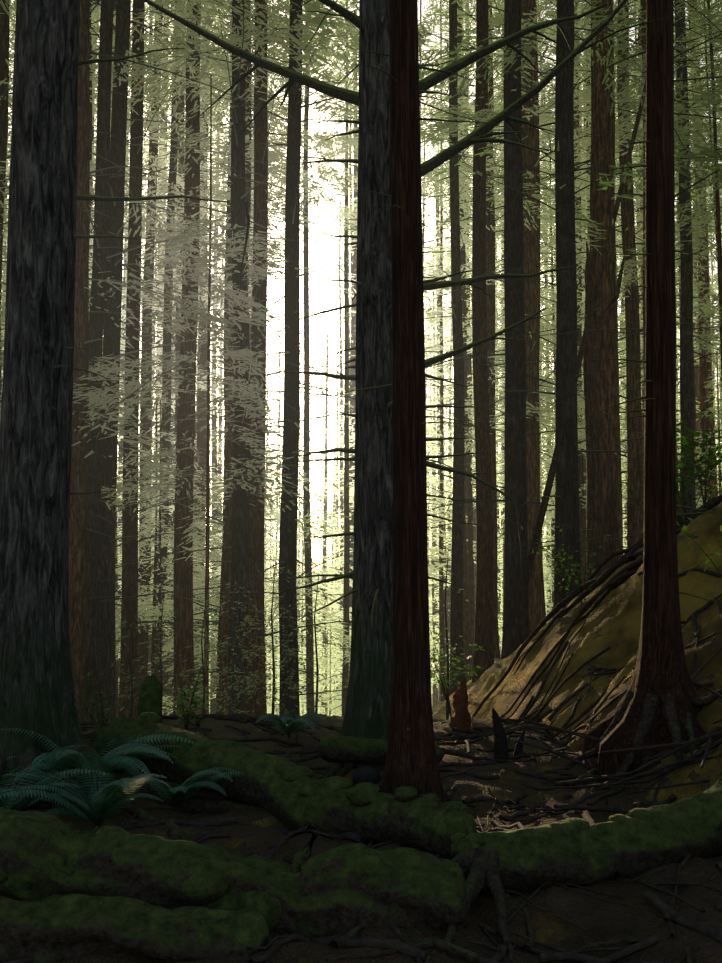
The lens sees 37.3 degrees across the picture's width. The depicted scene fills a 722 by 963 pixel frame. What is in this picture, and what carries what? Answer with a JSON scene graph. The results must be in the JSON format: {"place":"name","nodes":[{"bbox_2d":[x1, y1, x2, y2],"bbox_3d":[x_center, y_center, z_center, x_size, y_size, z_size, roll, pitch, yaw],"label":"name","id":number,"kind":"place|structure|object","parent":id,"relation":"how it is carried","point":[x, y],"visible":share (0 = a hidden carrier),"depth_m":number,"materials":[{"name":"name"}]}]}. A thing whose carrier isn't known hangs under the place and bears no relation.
{"place":"outdoors","nodes":[
{"label":"outdoors","id":0,"kind":"place"},
{"bbox_2d":[7,0,721,576],"label":"sky","id":1,"kind":"structure","parent":0,"point":[314,258],"materials":[{"name":"white"}]},
{"bbox_2d":[21,502,721,962],"bbox_3d":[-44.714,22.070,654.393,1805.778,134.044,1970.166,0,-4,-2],"label":"ground","id":2,"kind":"structure","parent":0,"point":[613,620],"depth_m":7.52,"materials":[{"name":"brown soil"}]},
{"bbox_2d":[0,704,334,826],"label":"fern","id":3,"kind":"object","parent":2,"relation":"on","point":[106,762],"depth_m":6.81,"materials":[{"name":"green plant"}]},
{"bbox_2d":[0,0,392,809],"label":"tree trunks","id":4,"kind":"object","parent":2,"relation":"on","point":[36,686],"visible":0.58,"depth_m":7.85,"materials":[{"name":"grey plant"}]},
{"bbox_2d":[0,807,469,962],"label":"mossy log","id":5,"kind":"object","parent":2,"relation":"on","point":[110,887],"visible":0.92,"depth_m":4.89,"materials":[{"name":"green plant"}]},
{"bbox_2d":[0,676,721,932],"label":"moss clumps","id":6,"kind":"object","parent":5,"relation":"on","point":[204,888],"visible":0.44,"depth_m":5.81,"materials":[{"name":"green plant"}]},
{"bbox_2d":[276,764,380,831],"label":"stones","id":7,"kind":"object","parent":2,"relation":"on","point":[366,773],"visible":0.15,"depth_m":7.50,"materials":[{"name":"stone"}]},
{"bbox_2d":[0,0,721,715],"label":"foliage","id":8,"kind":"object","parent":2,"relation":"on","point":[704,146],"visible":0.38,"depth_m":23.00,"materials":[{"name":"green plant"}]},
{"bbox_2d":[0,0,721,716],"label":"tree trunks","id":9,"kind":"object","parent":2,"relation":"on","point":[602,202],"visible":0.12,"depth_m":25.76,"materials":[{"name":"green plant"}]},
{"bbox_2d":[0,0,721,714],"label":"tree branches","id":10,"kind":"object","parent":2,"relation":"on","point":[480,134],"visible":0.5,"depth_m":8.84,"materials":[{"name":"brown wood"}]},
{"bbox_2d":[0,0,721,714],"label":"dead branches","id":11,"kind":"object","parent":2,"relation":"on","point":[196,414],"visible":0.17,"depth_m":20.26,"materials":[{"name":"brown wood"}]},
{"bbox_2d":[0,494,721,962],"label":"roots","id":12,"kind":"object","parent":2,"relation":"on","point":[480,868],"visible":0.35,"depth_m":7.34,"materials":[{"name":"brown wood"}]},
{"bbox_2d":[0,0,721,716],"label":"trunks","id":13,"kind":"object","parent":2,"relation":"on","point":[4,74],"depth_m":38.64,"materials":[{"name":"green plant"}]},
{"bbox_2d":[0,0,721,719],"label":"foliage twigs","id":14,"kind":"object","parent":2,"relation":"on","point":[232,696],"visible":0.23,"depth_m":18.95,"materials":[{"name":"green plant"}]},
{"bbox_2d":[2,0,721,715],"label":"background haze","id":15,"kind":"object","parent":2,"relation":"on","point":[436,550],"visible":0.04,"depth_m":54.92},
{"bbox_2d":[3,566,721,962],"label":"sticks","id":16,"kind":"object","parent":2,"relation":"on","point":[671,918],"visible":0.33,"depth_m":7.25,"materials":[{"name":"brown wood"}]},
{"bbox_2d":[69,0,680,721],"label":"trunks","id":17,"kind":"object","parent":2,"relation":"on","point":[483,656],"visible":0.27,"depth_m":20.71,"materials":[{"name":"brown plant"}]},
{"bbox_2d":[85,0,695,721],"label":"trunks","id":18,"kind":"object","parent":2,"relation":"on","point":[101,546],"visible":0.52,"depth_m":18.90,"materials":[{"name":"brown plant"}]},
{"bbox_2d":[73,396,721,728],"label":"shrub","id":19,"kind":"object","parent":2,"relation":"on","point":[680,465],"depth_m":10.98,"materials":[{"name":"green plant"}]},
{"bbox_2d":[90,717,721,896],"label":"fallen logs","id":20,"kind":"object","parent":2,"relation":"on","point":[532,859],"visible":0.73,"depth_m":5.99,"materials":[{"name":"green plant"}]},
{"bbox_2d":[449,677,470,728],"bbox_3d":[0.936,2.147,10.045,0.220,0.603,0.185,0,-4,-2],"label":"tree stump","id":21,"kind":"object","parent":2,"relation":"on","point":[461,717],"visible":0.77,"depth_m":10.02,"materials":[{"name":"brown wood"}]},
{"bbox_2d":[492,708,525,762],"bbox_3d":[1.183,2.063,8.507,0.298,0.532,0.136,3,-5,-33],"label":"broken stump","id":22,"kind":"object","parent":2,"relation":"on","point":[500,746],"visible":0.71,"depth_m":8.44,"materials":[{"name":"brown wood"}]},
{"bbox_2d":[380,0,705,802],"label":"redwood trunks","id":23,"kind":"object","parent":2,"relation":"on","point":[658,670],"visible":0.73,"depth_m":7.40,"materials":[{"name":"brown plant"}]},
{"bbox_2d":[528,81,645,585],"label":"leaning tree trunks","id":24,"kind":"object","parent":2,"relation":"on","point":[594,469],"visible":0.65,"depth_m":18.55,"materials":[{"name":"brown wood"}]}
]}

